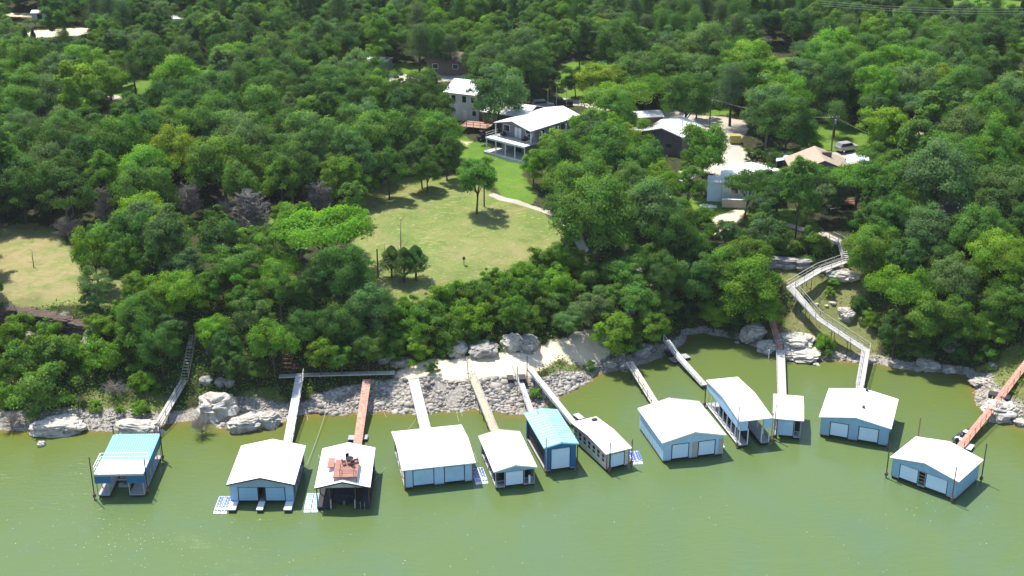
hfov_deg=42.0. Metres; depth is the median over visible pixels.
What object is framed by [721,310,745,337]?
shrub
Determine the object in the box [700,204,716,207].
concrete pad
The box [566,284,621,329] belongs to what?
broadleaf tree
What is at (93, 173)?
broadleaf tree
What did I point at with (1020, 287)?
broadleaf tree
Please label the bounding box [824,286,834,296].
shrub
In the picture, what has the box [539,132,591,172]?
broadleaf tree
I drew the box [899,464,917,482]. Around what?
roll up door
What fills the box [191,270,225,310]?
broadleaf tree
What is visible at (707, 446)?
roll up door
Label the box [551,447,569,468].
roll up door
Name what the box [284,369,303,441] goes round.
gangway
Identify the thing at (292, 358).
wooden stair
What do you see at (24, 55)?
broadleaf tree
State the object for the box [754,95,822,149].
broadleaf tree
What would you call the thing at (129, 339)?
shrub
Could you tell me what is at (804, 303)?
zigzag walkway
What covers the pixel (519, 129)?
door
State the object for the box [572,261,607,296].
shrub
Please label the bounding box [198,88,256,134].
broadleaf tree
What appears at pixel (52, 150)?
broadleaf tree
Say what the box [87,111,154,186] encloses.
broadleaf tree
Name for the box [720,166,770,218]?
broadleaf tree
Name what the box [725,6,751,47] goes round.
pine tree
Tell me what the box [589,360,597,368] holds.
boulder
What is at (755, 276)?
broadleaf tree
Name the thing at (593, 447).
window
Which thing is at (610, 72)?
broadleaf tree
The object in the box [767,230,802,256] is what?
shrub
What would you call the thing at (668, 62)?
broadleaf tree
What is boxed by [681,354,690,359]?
floating platform
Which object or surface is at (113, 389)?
dead brush
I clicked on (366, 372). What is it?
walkway
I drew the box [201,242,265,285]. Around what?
broadleaf tree
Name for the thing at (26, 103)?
broadleaf tree
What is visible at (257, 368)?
broadleaf tree
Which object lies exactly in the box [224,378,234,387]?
boulder
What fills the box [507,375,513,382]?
floating platform
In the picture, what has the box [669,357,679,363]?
floating platform
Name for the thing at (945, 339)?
shrub
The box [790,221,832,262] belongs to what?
shrub
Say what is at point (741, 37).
pine tree
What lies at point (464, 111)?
door
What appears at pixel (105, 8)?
pine tree
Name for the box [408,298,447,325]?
shrub
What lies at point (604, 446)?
boathouse
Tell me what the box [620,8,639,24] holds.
pine tree
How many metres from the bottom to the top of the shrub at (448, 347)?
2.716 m
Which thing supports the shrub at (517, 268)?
on the ground
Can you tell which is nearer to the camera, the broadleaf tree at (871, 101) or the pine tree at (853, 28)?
the broadleaf tree at (871, 101)
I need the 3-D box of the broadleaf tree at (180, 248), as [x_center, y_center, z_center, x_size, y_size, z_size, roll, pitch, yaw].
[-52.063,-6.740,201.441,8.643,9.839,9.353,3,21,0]
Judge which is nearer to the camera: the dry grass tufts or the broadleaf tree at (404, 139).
the dry grass tufts
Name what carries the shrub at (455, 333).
on the ground
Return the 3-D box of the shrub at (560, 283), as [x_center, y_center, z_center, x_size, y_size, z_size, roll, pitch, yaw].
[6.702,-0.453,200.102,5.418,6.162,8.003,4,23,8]
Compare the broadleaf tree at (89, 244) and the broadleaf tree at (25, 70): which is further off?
the broadleaf tree at (25, 70)
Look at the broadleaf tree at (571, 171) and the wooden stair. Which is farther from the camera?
the broadleaf tree at (571, 171)
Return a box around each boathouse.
[88,424,163,499]
[226,439,305,511]
[314,442,375,510]
[391,425,475,490]
[478,429,537,489]
[524,408,578,474]
[570,416,632,472]
[637,398,726,462]
[703,377,773,447]
[772,394,803,439]
[819,388,898,449]
[885,417,986,502]
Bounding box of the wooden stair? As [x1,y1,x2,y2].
[280,346,295,373]
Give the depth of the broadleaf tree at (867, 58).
270.33 m
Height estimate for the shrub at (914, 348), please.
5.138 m
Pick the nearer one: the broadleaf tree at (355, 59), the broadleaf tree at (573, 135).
the broadleaf tree at (573, 135)
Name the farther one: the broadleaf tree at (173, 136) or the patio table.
the broadleaf tree at (173, 136)
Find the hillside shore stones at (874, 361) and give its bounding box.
[582,344,1023,417]
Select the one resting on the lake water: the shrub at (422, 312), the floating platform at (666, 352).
the floating platform at (666, 352)
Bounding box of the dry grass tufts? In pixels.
[10,256,1023,422]
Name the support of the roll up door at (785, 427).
in the boathouse at (788, 411)
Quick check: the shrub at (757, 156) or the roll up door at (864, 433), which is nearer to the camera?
the roll up door at (864, 433)
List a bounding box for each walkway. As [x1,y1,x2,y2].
[278,364,394,382]
[785,231,870,387]
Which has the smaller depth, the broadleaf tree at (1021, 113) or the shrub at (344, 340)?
the shrub at (344, 340)
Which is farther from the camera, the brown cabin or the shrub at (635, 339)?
the brown cabin
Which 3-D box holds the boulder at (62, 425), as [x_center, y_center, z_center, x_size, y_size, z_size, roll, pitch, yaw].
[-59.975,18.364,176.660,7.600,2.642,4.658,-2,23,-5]
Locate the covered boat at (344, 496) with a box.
[333,487,354,504]
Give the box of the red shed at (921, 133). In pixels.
[905,128,931,147]
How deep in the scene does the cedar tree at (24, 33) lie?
296.37 m
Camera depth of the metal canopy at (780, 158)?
239.60 m
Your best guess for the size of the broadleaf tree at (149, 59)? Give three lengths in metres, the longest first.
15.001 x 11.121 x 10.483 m
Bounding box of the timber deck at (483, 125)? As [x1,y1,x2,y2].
[459,115,493,133]
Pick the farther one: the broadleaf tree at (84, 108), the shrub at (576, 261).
the broadleaf tree at (84, 108)
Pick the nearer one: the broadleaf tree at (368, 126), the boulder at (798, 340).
the boulder at (798, 340)
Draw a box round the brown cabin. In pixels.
[424,51,468,75]
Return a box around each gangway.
[148,330,196,433]
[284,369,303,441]
[353,379,370,444]
[408,378,430,428]
[467,370,498,431]
[512,364,533,411]
[527,368,574,424]
[626,356,657,402]
[663,335,706,385]
[769,318,783,349]
[776,348,785,394]
[957,361,1023,448]
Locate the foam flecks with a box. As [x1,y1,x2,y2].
[15,497,992,566]
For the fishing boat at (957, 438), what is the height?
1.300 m
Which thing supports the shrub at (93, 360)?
on the ground
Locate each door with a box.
[238,487,257,499]
[265,487,284,499]
[413,468,433,484]
[445,465,463,481]
[463,110,466,119]
[506,470,522,484]
[515,127,517,137]
[518,128,520,137]
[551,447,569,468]
[610,451,624,467]
[671,443,688,458]
[697,439,715,454]
[777,419,793,435]
[829,421,848,437]
[857,426,878,442]
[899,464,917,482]
[917,470,925,486]
[925,474,947,493]
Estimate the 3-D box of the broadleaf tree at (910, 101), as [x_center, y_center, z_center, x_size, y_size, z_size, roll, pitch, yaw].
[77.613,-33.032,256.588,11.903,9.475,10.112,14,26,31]
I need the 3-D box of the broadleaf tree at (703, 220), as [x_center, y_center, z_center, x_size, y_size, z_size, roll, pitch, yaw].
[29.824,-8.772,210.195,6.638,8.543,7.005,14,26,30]
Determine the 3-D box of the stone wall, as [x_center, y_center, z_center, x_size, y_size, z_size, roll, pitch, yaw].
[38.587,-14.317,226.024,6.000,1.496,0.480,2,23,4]
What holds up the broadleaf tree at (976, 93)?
on the ground
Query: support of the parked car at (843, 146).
on the ground
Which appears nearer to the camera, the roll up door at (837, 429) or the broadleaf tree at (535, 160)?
the roll up door at (837, 429)
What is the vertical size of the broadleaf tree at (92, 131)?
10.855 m
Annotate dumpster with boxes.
[730,133,740,143]
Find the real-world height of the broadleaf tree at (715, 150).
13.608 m
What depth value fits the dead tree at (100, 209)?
220.27 m
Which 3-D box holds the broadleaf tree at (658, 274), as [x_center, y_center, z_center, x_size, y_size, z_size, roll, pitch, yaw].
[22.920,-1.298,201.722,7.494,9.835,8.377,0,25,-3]
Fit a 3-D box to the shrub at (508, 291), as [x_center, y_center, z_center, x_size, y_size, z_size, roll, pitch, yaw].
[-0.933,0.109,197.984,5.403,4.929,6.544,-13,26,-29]
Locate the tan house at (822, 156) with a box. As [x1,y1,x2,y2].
[784,146,849,192]
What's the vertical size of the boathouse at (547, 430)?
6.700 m
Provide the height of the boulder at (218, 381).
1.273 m
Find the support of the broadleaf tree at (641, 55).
on the ground
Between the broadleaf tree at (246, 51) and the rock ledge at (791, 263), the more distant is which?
the broadleaf tree at (246, 51)
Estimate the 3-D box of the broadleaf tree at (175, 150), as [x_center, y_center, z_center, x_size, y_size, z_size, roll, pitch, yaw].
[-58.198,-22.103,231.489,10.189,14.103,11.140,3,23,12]
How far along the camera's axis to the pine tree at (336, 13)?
315.01 m
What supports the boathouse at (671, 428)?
in the lake water
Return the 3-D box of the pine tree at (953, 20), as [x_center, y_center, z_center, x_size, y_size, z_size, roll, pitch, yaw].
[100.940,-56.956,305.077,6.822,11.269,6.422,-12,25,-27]
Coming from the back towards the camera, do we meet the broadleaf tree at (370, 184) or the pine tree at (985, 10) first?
the pine tree at (985, 10)
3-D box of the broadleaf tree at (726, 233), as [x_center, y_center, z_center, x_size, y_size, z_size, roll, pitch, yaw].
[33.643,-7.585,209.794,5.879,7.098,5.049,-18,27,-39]
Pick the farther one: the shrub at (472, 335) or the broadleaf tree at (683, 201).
the broadleaf tree at (683, 201)
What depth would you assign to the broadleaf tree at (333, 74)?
273.71 m
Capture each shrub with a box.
[0,312,38,342]
[0,337,49,377]
[0,341,9,357]
[0,366,7,384]
[0,381,24,406]
[3,361,84,421]
[23,334,40,356]
[28,333,88,379]
[34,317,62,340]
[59,333,84,350]
[71,332,127,371]
[87,399,101,412]
[103,299,128,321]
[106,322,145,371]
[114,405,125,413]
[125,370,162,395]
[129,400,151,414]
[334,333,351,355]
[379,333,405,361]
[382,305,410,329]
[394,293,420,314]
[394,314,431,344]
[398,334,435,365]
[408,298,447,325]
[422,309,469,343]
[423,359,440,372]
[424,285,440,300]
[430,279,473,306]
[436,338,457,357]
[443,297,468,325]
[450,297,494,331]
[456,278,500,310]
[461,325,491,344]
[479,267,499,283]
[483,294,515,328]
[489,271,527,300]
[504,278,548,308]
[507,260,540,281]
[516,303,549,333]
[525,246,562,271]
[525,268,551,292]
[529,387,542,399]
[538,293,571,317]
[539,264,574,304]
[547,241,578,268]
[560,249,594,278]
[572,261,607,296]
[583,360,596,372]
[619,328,643,352]
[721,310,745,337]
[740,211,786,246]
[742,148,765,164]
[761,145,786,167]
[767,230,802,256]
[781,146,800,162]
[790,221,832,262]
[815,333,836,356]
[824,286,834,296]
[828,277,840,287]
[848,294,869,317]
[859,307,883,327]
[895,326,939,359]
[932,324,976,360]
[972,338,1001,369]
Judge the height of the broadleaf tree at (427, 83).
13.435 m
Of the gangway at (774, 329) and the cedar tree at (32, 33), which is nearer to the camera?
the gangway at (774, 329)
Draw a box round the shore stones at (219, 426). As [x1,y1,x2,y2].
[0,397,297,432]
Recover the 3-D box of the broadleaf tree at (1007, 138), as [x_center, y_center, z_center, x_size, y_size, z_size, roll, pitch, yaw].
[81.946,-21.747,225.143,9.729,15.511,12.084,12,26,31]
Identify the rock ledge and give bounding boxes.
[0,306,86,339]
[765,256,813,270]
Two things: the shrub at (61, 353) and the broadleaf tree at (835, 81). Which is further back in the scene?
the broadleaf tree at (835, 81)
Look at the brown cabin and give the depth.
297.76 m
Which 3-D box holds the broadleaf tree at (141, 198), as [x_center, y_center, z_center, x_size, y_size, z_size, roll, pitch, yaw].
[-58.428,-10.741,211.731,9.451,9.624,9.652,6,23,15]
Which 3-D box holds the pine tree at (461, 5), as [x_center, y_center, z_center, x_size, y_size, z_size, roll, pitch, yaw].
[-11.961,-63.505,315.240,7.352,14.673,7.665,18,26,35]
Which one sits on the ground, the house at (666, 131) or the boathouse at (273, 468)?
the house at (666, 131)
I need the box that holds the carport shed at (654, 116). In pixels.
[630,110,663,125]
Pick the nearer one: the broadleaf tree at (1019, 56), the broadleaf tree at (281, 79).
the broadleaf tree at (281, 79)
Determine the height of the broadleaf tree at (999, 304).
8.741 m
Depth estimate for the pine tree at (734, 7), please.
311.04 m
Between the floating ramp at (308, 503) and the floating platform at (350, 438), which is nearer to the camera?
the floating ramp at (308, 503)
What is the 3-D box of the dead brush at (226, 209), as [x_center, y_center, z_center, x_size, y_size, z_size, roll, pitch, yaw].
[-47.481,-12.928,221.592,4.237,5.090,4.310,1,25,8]
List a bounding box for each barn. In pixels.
[30,10,45,19]
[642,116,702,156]
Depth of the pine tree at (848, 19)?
291.80 m
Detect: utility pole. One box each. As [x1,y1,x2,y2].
[376,249,378,277]
[483,186,484,206]
[707,97,715,125]
[829,115,839,151]
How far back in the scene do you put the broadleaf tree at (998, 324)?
189.57 m
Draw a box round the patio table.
[345,456,353,462]
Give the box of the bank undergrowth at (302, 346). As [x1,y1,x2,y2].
[0,242,1023,415]
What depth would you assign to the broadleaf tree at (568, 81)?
281.23 m
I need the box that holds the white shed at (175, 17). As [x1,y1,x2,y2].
[168,14,181,27]
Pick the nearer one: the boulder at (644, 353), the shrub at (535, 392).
the shrub at (535, 392)
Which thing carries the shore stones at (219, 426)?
on the ground
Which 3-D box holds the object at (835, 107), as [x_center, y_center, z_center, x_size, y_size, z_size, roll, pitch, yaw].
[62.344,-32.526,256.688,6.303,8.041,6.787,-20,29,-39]
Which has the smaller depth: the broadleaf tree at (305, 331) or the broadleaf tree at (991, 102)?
the broadleaf tree at (305, 331)
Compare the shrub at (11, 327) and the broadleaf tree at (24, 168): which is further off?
the broadleaf tree at (24, 168)
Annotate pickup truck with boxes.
[546,97,572,106]
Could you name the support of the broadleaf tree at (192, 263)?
on the ground
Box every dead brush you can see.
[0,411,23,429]
[51,214,81,239]
[99,379,129,396]
[188,414,214,434]
[215,198,235,220]
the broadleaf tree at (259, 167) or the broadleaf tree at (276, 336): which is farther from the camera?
the broadleaf tree at (259, 167)
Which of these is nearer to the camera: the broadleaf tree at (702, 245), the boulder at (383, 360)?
the boulder at (383, 360)
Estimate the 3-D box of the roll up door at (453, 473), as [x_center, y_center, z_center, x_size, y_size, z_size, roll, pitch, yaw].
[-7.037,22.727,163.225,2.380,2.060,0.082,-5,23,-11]
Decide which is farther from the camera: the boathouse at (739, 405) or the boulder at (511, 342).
the boulder at (511, 342)
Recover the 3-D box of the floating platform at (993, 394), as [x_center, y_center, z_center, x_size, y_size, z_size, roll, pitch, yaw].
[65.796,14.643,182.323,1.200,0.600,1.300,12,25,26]
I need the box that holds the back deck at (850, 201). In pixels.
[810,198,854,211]
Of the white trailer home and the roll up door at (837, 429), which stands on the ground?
the white trailer home
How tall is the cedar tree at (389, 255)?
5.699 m
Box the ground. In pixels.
[0,0,1023,430]
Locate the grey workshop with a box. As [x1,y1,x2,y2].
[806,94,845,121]
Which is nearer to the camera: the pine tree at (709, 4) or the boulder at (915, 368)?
the boulder at (915, 368)
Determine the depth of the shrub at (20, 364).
183.60 m
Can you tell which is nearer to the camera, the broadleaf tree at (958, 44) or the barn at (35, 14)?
the broadleaf tree at (958, 44)
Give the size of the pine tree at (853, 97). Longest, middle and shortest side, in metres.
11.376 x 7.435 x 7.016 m
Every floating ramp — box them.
[213,496,230,513]
[304,493,318,512]
[473,467,487,484]
[630,451,642,464]
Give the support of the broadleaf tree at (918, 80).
on the ground
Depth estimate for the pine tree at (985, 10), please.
308.54 m
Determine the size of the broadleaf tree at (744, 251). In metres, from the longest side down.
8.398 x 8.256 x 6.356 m
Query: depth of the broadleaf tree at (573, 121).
239.83 m
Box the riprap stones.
[307,371,593,416]
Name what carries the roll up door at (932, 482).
in the boathouse at (955, 466)
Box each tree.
[0,38,12,58]
[0,61,11,87]
[0,61,44,102]
[0,74,39,113]
[0,117,19,214]
[0,121,14,133]
[0,122,38,156]
[0,150,49,223]
[0,173,20,212]
[1,58,19,100]
[1,108,40,138]
[4,34,49,74]
[20,28,29,43]
[25,141,72,203]
[26,158,101,220]
[27,72,75,108]
[27,111,89,188]
[30,28,37,45]
[30,50,73,93]
[30,108,53,119]
[32,100,47,118]
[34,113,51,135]
[39,107,94,134]
[48,148,87,214]
[51,25,70,52]
[60,43,106,67]
[65,133,120,185]
[67,223,113,280]
[68,58,129,115]
[70,101,105,126]
[74,128,113,150]
[80,149,120,214]
[81,313,116,339]
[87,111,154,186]
[90,57,135,103]
[90,186,115,222]
[93,0,115,17]
[100,236,143,279]
[104,160,180,207]
[106,208,151,253]
[108,89,152,117]
[109,0,134,34]
[109,190,167,233]
[111,289,167,342]
[114,142,180,193]
[119,107,163,150]
[120,270,147,305]
[121,201,162,245]
[124,33,173,79]
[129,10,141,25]
[135,322,183,376]
[138,202,195,268]
[140,212,196,270]
[143,268,212,317]
[146,122,199,197]
[147,52,205,91]
[151,103,191,131]
[157,246,208,295]
[162,88,203,112]
[162,132,188,186]
[164,32,207,66]
[167,0,181,10]
[171,99,225,138]
[174,179,203,216]
[180,132,262,205]
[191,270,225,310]
[192,88,232,113]
[193,313,231,356]
[195,216,245,276]
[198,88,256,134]
[201,108,262,140]
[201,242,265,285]
[204,325,243,359]
[216,47,268,78]
[216,112,268,155]
[221,160,263,206]
[224,273,267,324]
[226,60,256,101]
[227,188,270,229]
[237,73,284,102]
[238,83,283,120]
[242,31,296,71]
[244,57,278,83]
[245,354,269,381]
[246,316,300,381]
[250,152,286,200]
[253,115,273,128]
[253,125,288,153]
[255,250,305,286]
[258,260,305,321]
[259,155,301,201]
[264,106,310,150]
[265,68,299,96]
[266,7,290,39]
[267,51,319,89]
[268,201,383,266]
[269,143,307,198]
[271,201,314,260]
[278,72,319,103]
[278,306,326,352]
[280,110,340,189]
[288,30,326,63]
[292,93,332,117]
[294,266,337,312]
[302,152,338,182]
[303,179,334,212]
[305,244,378,306]
[309,62,348,77]
[309,64,363,99]
[311,302,366,353]
[319,155,362,207]
[324,0,352,22]
[324,82,374,109]
[328,101,362,130]
[328,121,380,174]
[329,346,358,381]
[336,47,382,76]
[340,275,398,332]
[341,108,409,165]
[345,95,385,118]
[346,67,385,103]
[347,330,386,370]
[355,174,379,200]
[363,68,399,112]
[363,145,383,178]
[367,146,409,199]
[378,245,402,277]
[380,0,385,12]
[380,115,422,159]
[389,247,416,282]
[394,104,425,152]
[397,213,407,249]
[399,65,451,109]
[399,135,436,188]
[400,21,436,72]
[403,245,430,280]
[404,0,430,31]
[405,151,442,192]
[412,108,463,161]
[419,91,455,144]
[432,136,461,179]
[440,34,459,62]
[447,0,472,47]
[448,0,456,26]
[455,155,497,214]
[458,45,474,73]
[461,54,510,80]
[464,29,511,78]
[465,62,530,133]
[474,21,498,76]
[483,0,502,22]
[484,70,525,102]
[502,42,552,103]
[503,26,544,83]
[519,149,547,187]
[528,13,559,38]
[536,127,560,146]
[538,126,583,164]
[538,161,578,196]
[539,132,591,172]
[541,193,575,220]
[548,171,641,270]
[550,309,585,338]
[553,149,617,230]
[560,66,592,98]
[564,106,624,142]
[565,0,591,44]
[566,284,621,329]
[573,62,632,109]
[575,107,607,145]
[577,119,642,173]
[578,176,625,244]
[585,88,637,129]
[587,310,634,359]
[589,157,615,178]
[590,16,647,63]
[592,282,629,312]
[596,254,648,285]
[610,118,655,147]
[611,48,660,72]
[612,158,654,191]
[616,55,659,89]
[616,137,669,178]
[616,274,660,322]
[618,175,685,253]
[620,0,645,27]
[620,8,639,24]
[622,72,669,109]
[623,0,648,22]
[630,307,671,351]
[635,0,654,14]
[637,13,657,37]
[640,250,688,305]
[642,205,699,264]
[647,159,681,197]
[647,293,685,314]
[649,7,672,42]
[653,45,692,102]
[658,70,717,118]
[667,11,683,33]
[667,226,715,263]
[668,51,718,72]
[668,165,706,200]
[668,195,694,218]
[669,245,723,313]
[675,0,696,30]
[678,122,731,194]
[680,20,733,74]
[681,205,718,238]
[682,5,705,40]
[686,77,712,118]
[691,0,714,17]
[693,298,738,332]
[695,242,747,297]
[708,22,723,42]
[708,218,742,248]
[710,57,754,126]
[711,0,736,13]
[715,62,754,109]
[716,36,778,98]
[716,253,784,323]
[720,0,743,27]
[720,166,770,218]
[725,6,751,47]
[728,53,773,104]
[728,235,775,283]
[729,33,751,46]
[737,0,750,16]
[737,72,792,149]
[747,14,766,39]
[748,163,803,212]
[748,298,786,335]
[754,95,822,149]
[761,70,817,115]
[767,0,786,32]
[779,154,824,239]
[781,56,826,95]
[794,39,845,84]
[796,0,818,7]
[799,164,841,187]
[803,26,866,64]
[809,32,820,50]
[809,61,862,115]
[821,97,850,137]
[825,160,893,219]
[834,12,859,43]
[835,42,871,67]
[838,20,862,44]
[840,221,902,279]
[842,50,887,107]
[846,66,862,117]
[848,32,891,58]
[850,65,903,110]
[853,106,910,147]
[853,160,912,207]
[854,140,893,159]
[857,91,902,121]
[861,261,947,311]
[870,189,915,237]
[872,43,922,76]
[873,158,910,181]
[876,310,914,359]
[880,14,898,40]
[880,27,920,61]
[882,236,933,274]
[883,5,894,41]
[885,0,902,11]
[888,91,925,118]
[890,61,940,119]
[893,188,942,228]
[894,132,987,206]
[898,198,954,267]
[901,291,947,360]
[911,24,932,40]
[913,49,956,89]
[914,79,966,130]
[919,85,966,122]
[920,0,942,21]
[920,128,991,152]
[923,0,944,20]
[923,251,983,304]
[924,62,968,85]
[925,14,942,28]
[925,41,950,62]
[928,23,971,43]
[929,28,980,64]
[933,64,989,99]
[933,100,992,142]
[933,293,993,360]
[935,20,985,59]
[942,140,996,184]
[943,16,964,29]
[946,202,1020,257]
[952,91,986,130]
[954,54,992,85]
[960,89,992,109]
[962,186,1021,223]
[963,84,1021,160]
[964,12,1020,49]
[964,225,1023,290]
[969,162,1023,206]
[970,109,1023,173]
[974,5,997,43]
[976,315,1017,349]
[977,280,1023,336]
[982,44,1019,84]
[982,145,1023,174]
[987,70,1023,109]
[988,0,1010,21]
[995,75,1023,123]
[997,34,1023,70]
[1000,202,1023,237]
[1007,276,1023,303]
[1015,104,1023,132]
[1015,120,1023,153]
[1018,0,1023,11]
[1018,236,1023,259]
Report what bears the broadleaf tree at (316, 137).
on the ground
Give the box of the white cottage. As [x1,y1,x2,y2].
[707,162,780,204]
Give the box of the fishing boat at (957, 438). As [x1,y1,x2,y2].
[952,428,969,444]
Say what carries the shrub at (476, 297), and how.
on the ground
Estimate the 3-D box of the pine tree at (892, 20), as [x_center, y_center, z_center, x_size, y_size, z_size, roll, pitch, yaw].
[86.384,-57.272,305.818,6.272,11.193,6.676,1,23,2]
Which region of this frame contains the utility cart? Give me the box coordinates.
[476,130,489,140]
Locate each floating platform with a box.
[348,435,353,441]
[362,435,367,441]
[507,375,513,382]
[518,374,525,382]
[573,413,584,420]
[664,350,673,356]
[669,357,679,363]
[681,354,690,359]
[964,443,974,451]
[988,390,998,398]
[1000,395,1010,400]
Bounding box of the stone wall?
[722,199,757,207]
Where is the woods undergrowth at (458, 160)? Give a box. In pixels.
[0,28,1021,290]
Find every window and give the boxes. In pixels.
[462,96,466,102]
[504,124,509,131]
[525,129,532,137]
[578,431,581,441]
[587,439,590,450]
[592,444,595,454]
[596,448,599,458]
[601,452,604,463]
[730,188,738,193]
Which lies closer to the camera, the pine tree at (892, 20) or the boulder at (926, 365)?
the boulder at (926, 365)
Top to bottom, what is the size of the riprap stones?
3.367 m
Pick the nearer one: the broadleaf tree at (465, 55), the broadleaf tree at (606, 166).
the broadleaf tree at (606, 166)
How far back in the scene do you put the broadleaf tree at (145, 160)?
223.99 m
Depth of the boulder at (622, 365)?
193.31 m
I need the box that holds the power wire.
[822,5,966,13]
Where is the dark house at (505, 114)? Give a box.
[482,102,543,129]
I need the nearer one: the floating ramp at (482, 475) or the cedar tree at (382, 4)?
the floating ramp at (482, 475)
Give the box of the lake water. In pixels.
[0,333,1023,575]
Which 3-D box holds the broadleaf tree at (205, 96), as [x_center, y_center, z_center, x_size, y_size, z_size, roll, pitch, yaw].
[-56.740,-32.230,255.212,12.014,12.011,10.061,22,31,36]
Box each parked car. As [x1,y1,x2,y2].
[531,99,554,106]
[834,141,858,152]
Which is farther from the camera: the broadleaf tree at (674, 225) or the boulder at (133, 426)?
the broadleaf tree at (674, 225)
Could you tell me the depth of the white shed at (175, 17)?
331.41 m
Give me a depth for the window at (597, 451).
167.76 m
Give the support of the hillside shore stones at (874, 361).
on the ground
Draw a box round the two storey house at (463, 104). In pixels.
[443,78,497,121]
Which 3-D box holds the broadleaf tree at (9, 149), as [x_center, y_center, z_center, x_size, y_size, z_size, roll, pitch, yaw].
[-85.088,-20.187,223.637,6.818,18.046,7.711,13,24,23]
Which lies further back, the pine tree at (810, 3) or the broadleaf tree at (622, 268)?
the pine tree at (810, 3)
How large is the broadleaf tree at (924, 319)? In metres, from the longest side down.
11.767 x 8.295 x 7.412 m
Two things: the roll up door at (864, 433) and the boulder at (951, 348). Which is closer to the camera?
the roll up door at (864, 433)
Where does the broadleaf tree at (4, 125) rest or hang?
on the ground
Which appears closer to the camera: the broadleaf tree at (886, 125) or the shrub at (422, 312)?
the shrub at (422, 312)
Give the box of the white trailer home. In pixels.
[349,56,392,70]
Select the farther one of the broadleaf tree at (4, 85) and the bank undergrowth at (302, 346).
the broadleaf tree at (4, 85)
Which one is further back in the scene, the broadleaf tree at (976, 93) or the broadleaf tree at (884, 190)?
the broadleaf tree at (976, 93)
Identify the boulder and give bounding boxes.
[29,413,86,437]
[37,441,45,446]
[115,418,165,434]
[196,391,239,424]
[199,375,212,385]
[214,377,225,387]
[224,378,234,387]
[225,411,263,433]
[255,411,281,429]
[377,356,390,363]
[390,357,411,367]
[447,340,468,357]
[468,339,499,358]
[500,333,522,352]
[519,333,539,354]
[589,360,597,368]
[602,360,616,371]
[618,361,627,369]
[632,342,651,359]
[739,322,767,343]
[757,339,775,354]
[772,332,814,348]
[784,346,820,363]
[825,267,860,281]
[837,307,855,322]
[910,365,922,371]
[916,356,941,371]
[941,365,955,373]
[942,343,965,353]
[968,377,986,386]
[980,399,1018,423]
[988,362,998,369]
[1012,418,1023,425]
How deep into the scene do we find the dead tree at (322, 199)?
223.05 m
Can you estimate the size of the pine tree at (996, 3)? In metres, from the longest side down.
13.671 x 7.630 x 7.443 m
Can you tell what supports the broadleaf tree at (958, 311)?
on the ground
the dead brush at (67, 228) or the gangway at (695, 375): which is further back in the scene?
the dead brush at (67, 228)
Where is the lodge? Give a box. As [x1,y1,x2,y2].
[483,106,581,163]
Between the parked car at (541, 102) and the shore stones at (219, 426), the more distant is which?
the parked car at (541, 102)
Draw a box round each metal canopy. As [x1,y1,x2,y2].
[776,152,788,165]
[846,154,868,162]
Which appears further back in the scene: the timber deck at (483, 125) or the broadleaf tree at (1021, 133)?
the timber deck at (483, 125)
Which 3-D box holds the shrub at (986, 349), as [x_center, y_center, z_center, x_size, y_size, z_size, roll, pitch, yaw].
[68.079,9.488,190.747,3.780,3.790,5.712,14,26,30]
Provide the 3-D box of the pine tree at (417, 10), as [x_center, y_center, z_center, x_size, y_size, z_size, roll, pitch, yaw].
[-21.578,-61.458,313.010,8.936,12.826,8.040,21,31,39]
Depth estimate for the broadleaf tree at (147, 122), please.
237.57 m
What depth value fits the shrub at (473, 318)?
191.62 m

